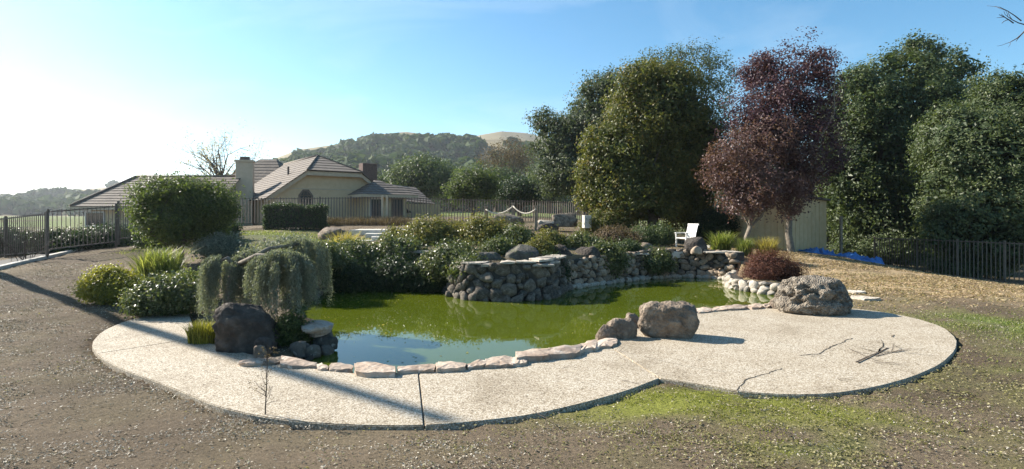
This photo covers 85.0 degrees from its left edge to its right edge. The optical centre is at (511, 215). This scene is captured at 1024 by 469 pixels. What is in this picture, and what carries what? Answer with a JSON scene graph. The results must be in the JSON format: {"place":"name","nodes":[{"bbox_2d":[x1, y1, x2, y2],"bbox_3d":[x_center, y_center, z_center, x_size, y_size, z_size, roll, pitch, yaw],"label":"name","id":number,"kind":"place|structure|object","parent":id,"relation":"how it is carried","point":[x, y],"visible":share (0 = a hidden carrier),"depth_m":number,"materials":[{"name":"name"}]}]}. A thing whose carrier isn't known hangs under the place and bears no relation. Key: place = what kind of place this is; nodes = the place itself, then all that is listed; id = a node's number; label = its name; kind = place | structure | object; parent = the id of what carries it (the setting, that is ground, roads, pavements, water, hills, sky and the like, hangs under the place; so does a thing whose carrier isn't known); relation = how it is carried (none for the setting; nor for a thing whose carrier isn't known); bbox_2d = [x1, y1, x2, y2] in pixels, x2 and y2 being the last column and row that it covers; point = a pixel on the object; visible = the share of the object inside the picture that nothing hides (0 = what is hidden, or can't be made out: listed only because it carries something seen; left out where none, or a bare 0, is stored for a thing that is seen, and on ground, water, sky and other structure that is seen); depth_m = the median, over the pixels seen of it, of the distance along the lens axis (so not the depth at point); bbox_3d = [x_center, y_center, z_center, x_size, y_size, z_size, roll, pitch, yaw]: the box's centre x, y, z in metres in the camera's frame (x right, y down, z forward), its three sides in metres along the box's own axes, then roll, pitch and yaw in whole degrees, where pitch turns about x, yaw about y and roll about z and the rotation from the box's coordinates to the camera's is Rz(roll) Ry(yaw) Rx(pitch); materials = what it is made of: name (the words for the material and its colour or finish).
{"place":"outdoors","nodes":[
{"label":"outdoors","id":0,"kind":"place"},
{"bbox_2d":[0,187,106,215],"bbox_3d":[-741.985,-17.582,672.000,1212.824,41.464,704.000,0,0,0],"label":"hill","id":1,"kind":"structure","parent":0,"point":[10,214],"depth_m":340.52,"materials":[{"name":"green plant"}]},
{"bbox_2d":[0,180,118,215],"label":"hillside woodland","id":2,"kind":"object","parent":1,"relation":"on","point":[36,201],"visible":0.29,"depth_m":351.41,"materials":[{"name":"plant"}]},
{"bbox_2d":[112,230,373,259],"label":"grass","id":3,"kind":"structure","parent":0,"point":[254,232],"depth_m":26.49,"materials":[{"name":"green plant"}]},
{"bbox_2d":[0,212,1023,468],"bbox_3d":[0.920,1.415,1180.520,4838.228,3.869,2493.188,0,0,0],"label":"ground","id":4,"kind":"structure","parent":0,"point":[88,404],"depth_m":5.87,"materials":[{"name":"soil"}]},
{"bbox_2d":[0,227,33,255],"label":"shrub","id":5,"kind":"object","parent":4,"relation":"on","point":[14,240],"visible":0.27,"depth_m":22.47,"materials":[{"name":"green plant"}]},
{"bbox_2d":[0,211,47,257],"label":"iron fence","id":6,"kind":"object","parent":4,"relation":"on","point":[5,227],"visible":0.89,"depth_m":21.04,"materials":[{"name":"metal"}]},
{"bbox_2d":[0,216,72,260],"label":"bare shrub","id":7,"kind":"object","parent":4,"relation":"on","point":[25,243],"visible":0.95,"depth_m":19.76,"materials":[{"name":"plant"}]},
{"bbox_2d":[0,248,87,269],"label":"kerb","id":8,"kind":"structure","parent":4,"relation":"on","point":[21,262],"depth_m":19.76,"materials":[{"name":"concrete"}]},
{"bbox_2d":[47,198,234,255],"bbox_3d":[-15.571,0.233,25.647,1.357,2.460,10.709,0,0,9],"label":"iron fence","id":9,"kind":"object","parent":8,"relation":"on","point":[117,230],"visible":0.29,"depth_m":21.72,"materials":[{"name":"metal"}]},
{"bbox_2d":[14,224,89,255],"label":"shrub","id":10,"kind":"object","parent":4,"relation":"on","point":[66,240],"visible":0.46,"depth_m":22.33,"materials":[{"name":"green plant"}]},
{"bbox_2d":[66,219,137,249],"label":"shrub","id":11,"kind":"object","parent":4,"relation":"on","point":[97,233],"visible":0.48,"depth_m":23.24,"materials":[{"name":"green plant"}]},
{"bbox_2d":[67,261,144,306],"bbox_3d":[-9.360,1.656,12.977,1.648,1.233,1.560,0,0,-32],"label":"yellow groundcover","id":12,"kind":"object","parent":4,"relation":"on","point":[98,284],"visible":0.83,"depth_m":12.66,"materials":[{"name":"green plant"}]},
{"bbox_2d":[110,267,204,318],"bbox_3d":[-7.517,1.762,12.196,2.140,1.298,1.807,0,0,0],"label":"grey green shrub","id":13,"kind":"object","parent":4,"relation":"on","point":[164,294],"visible":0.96,"depth_m":11.80,"materials":[{"name":"green plant"}]},
{"bbox_2d":[127,231,187,248],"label":"shade shrub","id":14,"kind":"object","parent":4,"relation":"on","point":[140,243],"visible":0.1,"depth_m":22.23,"materials":[{"name":"green plant"}]},
{"bbox_2d":[116,245,199,279],"bbox_3d":[-9.605,1.305,15.212,2.166,1.018,2.066,0,0,-44],"label":"strappy plant","id":15,"kind":"object","parent":4,"relation":"on","point":[158,261],"visible":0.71,"depth_m":14.96,"materials":[{"name":"green plant"}]},
{"bbox_2d":[105,168,250,263],"bbox_3d":[-10.945,0.140,18.565,4.021,3.480,3.286,0,0,0],"label":"rounded tree","id":16,"kind":"object","parent":4,"relation":"on","point":[170,211],"visible":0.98,"depth_m":17.89,"materials":[{"name":"green plant"}]},
{"bbox_2d":[166,260,219,293],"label":"grey green shrub","id":17,"kind":"object","parent":4,"relation":"on","point":[191,274],"visible":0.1,"depth_m":13.10,"materials":[{"name":"green plant"}]},
{"bbox_2d":[181,318,215,344],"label":"yellow grass tuft","id":18,"kind":"object","parent":4,"relation":"on","point":[196,333],"visible":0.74,"depth_m":9.38,"materials":[{"name":"green plant"}]},
{"bbox_2d":[160,120,269,174],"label":"sparse tree","id":19,"kind":"object","parent":4,"relation":"on","point":[214,166],"visible":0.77,"depth_m":67.62,"materials":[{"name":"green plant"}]},
{"bbox_2d":[186,228,256,262],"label":"grey green shrub","id":20,"kind":"object","parent":4,"relation":"on","point":[224,246],"visible":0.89,"depth_m":17.83,"materials":[{"name":"green plant"}]},
{"bbox_2d":[69,154,439,228],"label":"house","id":21,"kind":"structure","parent":4,"relation":"on","point":[316,176],"depth_m":46.21,"materials":[{"name":"paint"}]},
{"bbox_2d":[85,211,103,225],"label":"window","id":22,"kind":"structure","parent":21,"relation":"in","point":[97,216],"depth_m":42.29,"materials":[{"name":"glass"}]},
{"bbox_2d":[392,198,402,217],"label":"window","id":23,"kind":"structure","parent":21,"relation":"in","point":[398,202],"depth_m":46.70,"materials":[{"name":"glass"}]},
{"bbox_2d":[254,337,273,355],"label":"rock","id":24,"kind":"object","parent":4,"relation":"on","point":[265,341],"visible":0.44,"depth_m":8.63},
{"bbox_2d":[194,236,335,321],"bbox_3d":[-4.611,1.331,10.399,2.570,1.867,2.271,0,0,0],"label":"weeping cedar","id":25,"kind":"object","parent":4,"relation":"on","point":[254,274],"visible":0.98,"depth_m":10.00,"materials":[{"name":"green plant"}]},
{"bbox_2d":[232,231,330,266],"bbox_3d":[-6.395,1.142,15.484,2.857,1.586,1.984,0,0,23],"label":"grey green shrub","id":26,"kind":"object","parent":4,"relation":"on","point":[266,243],"visible":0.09,"depth_m":15.23,"materials":[{"name":"green plant"}]},
{"bbox_2d":[272,304,315,346],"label":"waterside plant","id":27,"kind":"object","parent":4,"relation":"on","point":[290,330],"visible":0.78,"depth_m":9.31,"materials":[{"name":"green plant"}]},
{"bbox_2d":[260,201,329,230],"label":"clipped hedge","id":28,"kind":"object","parent":4,"relation":"on","point":[280,216],"visible":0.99,"depth_m":29.56,"materials":[{"name":"green plant"}]},
{"bbox_2d":[235,196,380,223],"bbox_3d":[-11.884,-0.255,33.156,8.074,1.856,1.497,0,0,-22],"label":"iron fence","id":29,"kind":"object","parent":4,"relation":"on","point":[311,198],"visible":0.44,"depth_m":33.97,"materials":[{"name":"metal"}]},
{"bbox_2d":[288,320,337,359],"bbox_3d":[-3.437,2.092,9.705,0.790,0.536,1.663,0,0,-19],"label":"rock ledge","id":30,"kind":"object","parent":4,"relation":"on","point":[325,339],"visible":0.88,"depth_m":9.26,"materials":[{"name":"stone"}]},
{"bbox_2d":[318,227,341,239],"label":"rock","id":31,"kind":"object","parent":4,"relation":"on","point":[326,231],"visible":0.66,"depth_m":23.66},
{"bbox_2d":[311,235,351,276],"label":"bank shrub","id":32,"kind":"object","parent":4,"relation":"on","point":[338,261],"visible":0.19,"depth_m":16.50,"materials":[{"name":"green plant"}]},
{"bbox_2d":[321,229,370,242],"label":"straw grass","id":33,"kind":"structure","parent":4,"relation":"on","point":[346,236],"depth_m":20.15,"materials":[{"name":"yellow plant"}]},
{"bbox_2d":[294,250,431,301],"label":"recess wall","id":34,"kind":"structure","parent":4,"relation":"on","point":[322,292],"depth_m":16.53,"materials":[{"name":"stone"}]},
{"bbox_2d":[321,244,378,293],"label":"dark shrub","id":35,"kind":"object","parent":34,"relation":"on","point":[355,278],"visible":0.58,"depth_m":16.83,"materials":[{"name":"green plant"}]},
{"bbox_2d":[332,233,381,265],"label":"overhanging shrub","id":36,"kind":"object","parent":34,"relation":"on","point":[357,244],"visible":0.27,"depth_m":17.86,"materials":[{"name":"green plant"}]},
{"bbox_2d":[363,245,422,291],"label":"dark shrub","id":37,"kind":"object","parent":34,"relation":"on","point":[393,273],"visible":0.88,"depth_m":16.92,"materials":[{"name":"green plant"}]},
{"bbox_2d":[358,229,430,265],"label":"overhanging shrub","id":38,"kind":"object","parent":34,"relation":"on","point":[393,243],"visible":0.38,"depth_m":18.09,"materials":[{"name":"green plant"}]},
{"bbox_2d":[331,229,404,240],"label":"stone steps","id":39,"kind":"structure","parent":4,"relation":"on","point":[373,233],"depth_m":28.52,"materials":[{"name":"stone"}]},
{"bbox_2d":[326,215,411,225],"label":"dead stalks","id":40,"kind":"object","parent":4,"relation":"on","point":[371,221],"visible":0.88,"depth_m":32.51,"materials":[{"name":"brown plant"}]},
{"bbox_2d":[379,150,458,203],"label":"oak tree","id":41,"kind":"object","parent":4,"relation":"on","point":[427,179],"visible":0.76,"depth_m":70.41,"materials":[{"name":"green plant"}]},
{"bbox_2d":[407,256,447,293],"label":"dark shrub","id":42,"kind":"object","parent":4,"relation":"on","point":[425,285],"visible":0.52,"depth_m":16.71,"materials":[{"name":"green plant"}]},
{"bbox_2d":[392,209,468,245],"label":"olive shrub","id":43,"kind":"object","parent":4,"relation":"on","point":[429,231],"visible":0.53,"depth_m":20.66,"materials":[{"name":"green plant"}]},
{"bbox_2d":[408,236,481,285],"bbox_3d":[-1.795,1.358,17.002,2.303,1.558,2.202,0,0,26],"label":"planter shrub","id":44,"kind":"object","parent":4,"relation":"on","point":[438,262],"visible":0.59,"depth_m":16.56,"materials":[{"name":"green plant"}]},
{"bbox_2d":[442,247,495,283],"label":"planter shrub","id":45,"kind":"object","parent":4,"relation":"on","point":[453,272],"visible":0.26,"depth_m":15.68,"materials":[{"name":"green plant"}]},
{"bbox_2d":[439,158,506,215],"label":"laurel tree","id":46,"kind":"object","parent":4,"relation":"on","point":[474,184],"visible":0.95,"depth_m":45.38,"materials":[{"name":"green plant"}]},
{"bbox_2d":[448,207,511,245],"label":"olive shrub","id":47,"kind":"object","parent":4,"relation":"on","point":[476,230],"visible":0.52,"depth_m":20.25,"materials":[{"name":"green plant"}]},
{"bbox_2d":[471,233,516,254],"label":"planter shrub","id":48,"kind":"object","parent":4,"relation":"on","point":[500,246],"visible":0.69,"depth_m":17.55,"materials":[{"name":"green plant"}]},
{"bbox_2d":[476,163,523,211],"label":"tree","id":49,"kind":"object","parent":4,"relation":"on","point":[508,174],"visible":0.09,"depth_m":79.08,"materials":[{"name":"green plant"}]},
{"bbox_2d":[474,135,538,211],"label":"bare oak tree","id":50,"kind":"object","parent":4,"relation":"on","point":[510,154],"visible":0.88,"depth_m":108.74,"materials":[{"name":"brown plant"}]},
{"bbox_2d":[441,254,573,301],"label":"planter wall","id":51,"kind":"structure","parent":4,"relation":"on","point":[514,281],"depth_m":15.19,"materials":[{"name":"stone"}]},
{"bbox_2d":[484,203,537,229],"bbox_3d":[-0.016,0.074,28.875,3.265,1.466,0.568,0,0,30],"label":"rope barrier","id":52,"kind":"object","parent":4,"relation":"on","point":[535,210],"visible":0.85,"depth_m":28.47,"materials":[{"name":"fabric"}]},
{"bbox_2d":[493,219,542,245],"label":"olive shrub","id":53,"kind":"object","parent":4,"relation":"on","point":[520,234],"visible":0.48,"depth_m":19.62,"materials":[{"name":"green plant"}]},
{"bbox_2d":[492,173,548,215],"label":"evergreen tree","id":54,"kind":"object","parent":4,"relation":"on","point":[516,190],"visible":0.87,"depth_m":51.10,"materials":[{"name":"green plant"}]},
{"bbox_2d":[505,244,538,259],"bbox_3d":[0.312,1.184,17.213,1.064,0.582,0.745,0,0,0],"label":"rock","id":55,"kind":"object","parent":4,"relation":"on","point":[522,252],"visible":0.61,"depth_m":16.96,"materials":[{"name":"stone"}]},
{"bbox_2d":[518,233,557,253],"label":"planter shrub","id":56,"kind":"object","parent":4,"relation":"on","point":[540,244],"visible":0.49,"depth_m":18.03,"materials":[{"name":"green plant"}]},
{"bbox_2d":[524,161,571,213],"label":"tree","id":57,"kind":"object","parent":4,"relation":"on","point":[547,201],"visible":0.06,"depth_m":74.59,"materials":[{"name":"green plant"}]},
{"bbox_2d":[535,224,575,247],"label":"bank shrub","id":58,"kind":"object","parent":4,"relation":"on","point":[556,237],"visible":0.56,"depth_m":20.07,"materials":[{"name":"green plant"}]},
{"bbox_2d":[388,196,728,228],"bbox_3d":[3.988,0.085,37.263,24.004,2.536,1.099,0,0,-16],"label":"iron fence","id":59,"kind":"object","parent":4,"relation":"on","point":[487,200],"visible":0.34,"depth_m":35.27,"materials":[{"name":"metal"}]},
{"bbox_2d":[552,213,576,226],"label":"rock","id":60,"kind":"object","parent":4,"relation":"on","point":[565,219],"visible":0.83,"depth_m":28.53,"materials":[{"name":"stone"}]},
{"bbox_2d":[519,63,622,214],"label":"pale oak tree","id":61,"kind":"object","parent":4,"relation":"on","point":[557,154],"visible":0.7,"depth_m":45.04,"materials":[{"name":"green plant"}]},
{"bbox_2d":[565,224,599,247],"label":"bank shrub","id":62,"kind":"object","parent":4,"relation":"on","point":[579,239],"visible":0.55,"depth_m":20.55,"materials":[{"name":"green plant"}]},
{"bbox_2d":[575,246,600,272],"bbox_3d":[2.521,1.495,18.871,0.923,0.958,0.646,0,0,0],"label":"rock","id":63,"kind":"object","parent":4,"relation":"on","point":[592,250],"visible":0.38,"depth_m":18.65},
{"bbox_2d":[575,203,635,233],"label":"understory shrub","id":64,"kind":"object","parent":4,"relation":"on","point":[602,219],"visible":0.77,"depth_m":27.08,"materials":[{"name":"green plant"}]},
{"bbox_2d":[592,223,646,243],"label":"twiggy shrub","id":65,"kind":"object","parent":4,"relation":"on","point":[612,233],"visible":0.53,"depth_m":22.27,"materials":[{"name":"brown plant"}]},
{"bbox_2d":[613,235,646,250],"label":"bank shrub","id":66,"kind":"object","parent":4,"relation":"on","point":[631,245],"visible":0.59,"depth_m":20.46,"materials":[{"name":"green plant"}]},
{"bbox_2d":[566,49,734,233],"bbox_3d":[7.529,-3.682,29.903,9.521,10.193,6.666,0,0,-27],"label":"broadleaf tree","id":67,"kind":"object","parent":4,"relation":"on","point":[658,138],"visible":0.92,"depth_m":28.34,"materials":[{"name":"green plant"}]},
{"bbox_2d":[625,221,684,245],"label":"twiggy shrub","id":68,"kind":"object","parent":4,"relation":"on","point":[657,235],"visible":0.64,"depth_m":23.59,"materials":[{"name":"green plant"}]},
{"bbox_2d":[567,248,743,288],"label":"retaining wall","id":69,"kind":"structure","parent":4,"relation":"on","point":[704,266],"depth_m":19.95,"materials":[{"name":"stone"}]},
{"bbox_2d":[586,235,634,278],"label":"ivy","id":70,"kind":"object","parent":69,"relation":"on","point":[619,257],"visible":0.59,"depth_m":18.98,"materials":[{"name":"green plant"}]},
{"bbox_2d":[639,244,680,276],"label":"ivy","id":71,"kind":"object","parent":69,"relation":"on","point":[657,261],"visible":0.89,"depth_m":20.12,"materials":[{"name":"green plant"}]},
{"bbox_2d":[684,237,707,253],"bbox_3d":[6.865,1.107,20.884,0.845,0.618,0.676,0,0,0],"label":"rock","id":72,"kind":"object","parent":69,"relation":"on","point":[691,243],"visible":0.69,"depth_m":20.72,"materials":[{"name":"stone"}]},
{"bbox_2d":[618,35,741,148],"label":"pale oak tree","id":73,"kind":"object","parent":4,"relation":"on","point":[708,62],"visible":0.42,"depth_m":47.24,"materials":[{"name":"green plant"}]},
{"bbox_2d":[672,245,709,257],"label":"terrace","id":74,"kind":"structure","parent":4,"relation":"on","point":[676,254],"depth_m":20.90,"materials":[{"name":"stone"}]},
{"bbox_2d":[675,224,698,246],"bbox_3d":[7.213,0.839,23.031,0.752,1.010,0.647,0,0,-28],"label":"garden chair","id":75,"kind":"object","parent":74,"relation":"on","point":[691,231],"visible":0.79,"depth_m":23.09,"materials":[{"name":"white paint"}]},
{"bbox_2d":[677,202,742,244],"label":"understory shrub","id":76,"kind":"object","parent":4,"relation":"on","point":[718,222],"visible":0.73,"depth_m":28.50,"materials":[{"name":"green plant"}]},
{"bbox_2d":[705,230,737,250],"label":"spiky plant","id":77,"kind":"object","parent":4,"relation":"on","point":[721,242],"visible":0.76,"depth_m":21.39,"materials":[{"name":"green plant"}]},
{"bbox_2d":[471,383,1020,465],"bbox_3d":[2.616,2.117,5.838,6.692,0.236,3.006,0,0,0],"label":"moss","id":78,"kind":"object","parent":4,"relation":"on","point":[758,407],"visible":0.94,"depth_m":6.05,"materials":[{"name":"plant"}]},
{"bbox_2d":[722,270,780,294],"bbox_3d":[7.535,2.572,17.830,1.490,1.356,4.082,0,0,0],"label":"bed edging","id":79,"kind":"object","parent":4,"relation":"on","point":[731,281],"visible":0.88,"depth_m":16.85,"materials":[{"name":"stone"}]},
{"bbox_2d":[693,105,835,240],"bbox_3d":[11.005,-1.521,24.477,6.506,6.444,4.284,0,0,0],"label":"russet tree","id":80,"kind":"object","parent":4,"relation":"on","point":[745,181],"visible":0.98,"depth_m":23.84,"materials":[{"name":"red plant"}]},
{"bbox_2d":[745,235,786,256],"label":"pale grass","id":81,"kind":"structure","parent":4,"relation":"on","point":[772,242],"depth_m":20.49,"materials":[{"name":"yellow plant"}]},
{"bbox_2d":[732,246,814,280],"bbox_3d":[8.351,1.718,18.020,2.698,1.606,1.847,0,0,-22],"label":"red bush","id":82,"kind":"object","parent":4,"relation":"on","point":[776,268],"visible":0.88,"depth_m":17.61,"materials":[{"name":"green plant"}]},
{"bbox_2d":[732,196,830,252],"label":"shed","id":83,"kind":"structure","parent":4,"relation":"on","point":[808,230],"depth_m":27.50,"materials":[{"name":"paint"}]},
{"bbox_2d":[708,26,856,251],"bbox_3d":[12.530,-3.420,25.910,7.395,10.511,4.849,0,0,0],"label":"purple leaved tree","id":84,"kind":"object","parent":4,"relation":"on","point":[781,93],"visible":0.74,"depth_m":25.49,"materials":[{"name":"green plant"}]},
{"bbox_2d":[831,252,884,264],"bbox_3d":[15.357,1.897,24.668,2.062,0.637,1.648,0,0,0],"label":"tarp","id":85,"kind":"object","parent":4,"relation":"on","point":[856,256],"visible":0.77,"depth_m":24.27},
{"bbox_2d":[826,222,936,268],"bbox_3d":[21.203,1.718,31.647,6.237,2.856,4.323,0,0,0],"label":"understory shrub","id":86,"kind":"object","parent":4,"relation":"on","point":[858,246],"visible":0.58,"depth_m":30.75,"materials":[{"name":"green plant"}]},
{"bbox_2d":[809,28,998,265],"bbox_3d":[24.684,-4.321,34.834,15.270,15.135,7.525,0,0,-24],"label":"oak tree","id":87,"kind":"object","parent":4,"relation":"on","point":[873,187],"visible":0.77,"depth_m":32.63,"materials":[{"name":"green plant"}]},
{"bbox_2d":[873,307,1023,381],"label":"grass","id":88,"kind":"structure","parent":4,"relation":"on","point":[983,327],"depth_m":11.07,"materials":[{"name":"green plant"}]},
{"bbox_2d":[874,236,1023,283],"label":"iron fence","id":89,"kind":"object","parent":4,"relation":"on","point":[957,241],"visible":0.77,"depth_m":24.47,"materials":[{"name":"metal"}]},
{"bbox_2d":[899,63,1023,276],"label":"oak tree","id":90,"kind":"object","parent":4,"relation":"on","point":[973,157],"visible":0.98,"depth_m":26.10,"materials":[{"name":"green plant"}]},
{"bbox_2d":[919,233,1023,278],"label":"understory shrub","id":91,"kind":"object","parent":4,"relation":"on","point":[971,267],"visible":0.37,"depth_m":25.81,"materials":[{"name":"green plant"}]},
{"bbox_2d":[0,0,1023,194],"label":"sky","id":92,"kind":"structure","parent":0,"point":[91,91],"materials":[{"name":"blue"}]},
{"bbox_2d":[478,131,546,140],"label":"hill","id":93,"kind":"structure","parent":0,"point":[503,135],"depth_m":872.70,"materials":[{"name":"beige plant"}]},
{"bbox_2d":[92,308,956,430],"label":"patio","id":94,"kind":"structure","parent":0,"point":[764,352],"depth_m":7.61,"materials":[{"name":"concrete"}]},
{"bbox_2d":[212,303,280,353],"bbox_3d":[-4.306,1.790,9.062,0.937,0.801,0.703,0,0,0],"label":"boulder","id":95,"kind":"object","parent":94,"relation":"on","point":[239,327],"visible":0.85,"depth_m":8.82,"materials":[{"name":"stone"}]},
{"bbox_2d":[238,357,268,366],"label":"stepping stone","id":96,"kind":"object","parent":94,"relation":"on","point":[251,362],"visible":0.84,"depth_m":8.01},
{"bbox_2d":[248,346,280,414],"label":"dry weed","id":97,"kind":"object","parent":94,"relation":"on","point":[266,379],"visible":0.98,"depth_m":6.04,"materials":[{"name":"brown plant"}]},
{"bbox_2d":[280,303,769,377],"bbox_3d":[1.826,2.126,10.194,11.137,0.168,2.191,0,0,-30],"label":"stone coping","id":98,"kind":"object","parent":94,"relation":"on","point":[377,369],"visible":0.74,"depth_m":7.97,"materials":[{"name":"stone"}]},
{"bbox_2d":[595,324,617,340],"bbox_3d":[1.666,2.048,9.807,0.406,0.283,0.325,0,0,0],"label":"rock","id":99,"kind":"object","parent":94,"relation":"on","point":[605,331],"visible":0.74,"depth_m":9.70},
{"bbox_2d":[607,318,636,339],"bbox_3d":[1.950,1.996,9.870,0.538,0.388,0.376,0,0,0],"label":"rock","id":100,"kind":"object","parent":94,"relation":"on","point":[625,328],"visible":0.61,"depth_m":9.75,"materials":[{"name":"stone"}]},
{"bbox_2d":[637,301,699,338],"bbox_3d":[2.769,1.854,10.025,1.066,0.671,0.746,0,0,0],"label":"boulder","id":101,"kind":"object","parent":94,"relation":"on","point":[671,319],"visible":0.93,"depth_m":9.74,"materials":[{"name":"stone"}]},
{"bbox_2d":[772,275,852,315],"bbox_3d":[6.756,1.769,12.554,1.692,0.843,1.354,0,0,0],"label":"boulder","id":102,"kind":"object","parent":94,"relation":"on","point":[818,295],"visible":0.92,"depth_m":12.18,"materials":[{"name":"stone"}]},
{"bbox_2d":[296,277,773,372],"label":"pond water","id":103,"kind":"structure","parent":0,"point":[435,325],"depth_m":12.61,"materials":[{"name":"liquid"}]},
{"bbox_2d":[277,132,815,215],"bbox_3d":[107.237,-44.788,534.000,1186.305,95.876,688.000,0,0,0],"label":"hill","id":104,"kind":"structure","parent":0,"point":[489,142],"depth_m":581.43,"materials":[{"name":"green plant"}]},
{"bbox_2d":[224,131,764,214],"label":"hillside woodland","id":105,"kind":"object","parent":104,"relation":"on","point":[380,149],"visible":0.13,"depth_m":395.19,"materials":[{"name":"plant"}]},
{"bbox_2d":[729,236,754,255],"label":"pale grass","id":106,"kind":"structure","parent":0,"point":[743,245],"depth_m":20.77,"materials":[{"name":"green plant"}]},
{"bbox_2d":[659,245,1023,311],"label":"dry grass","id":107,"kind":"structure","parent":0,"point":[1003,286],"depth_m":17.36,"materials":[{"name":"plant"}]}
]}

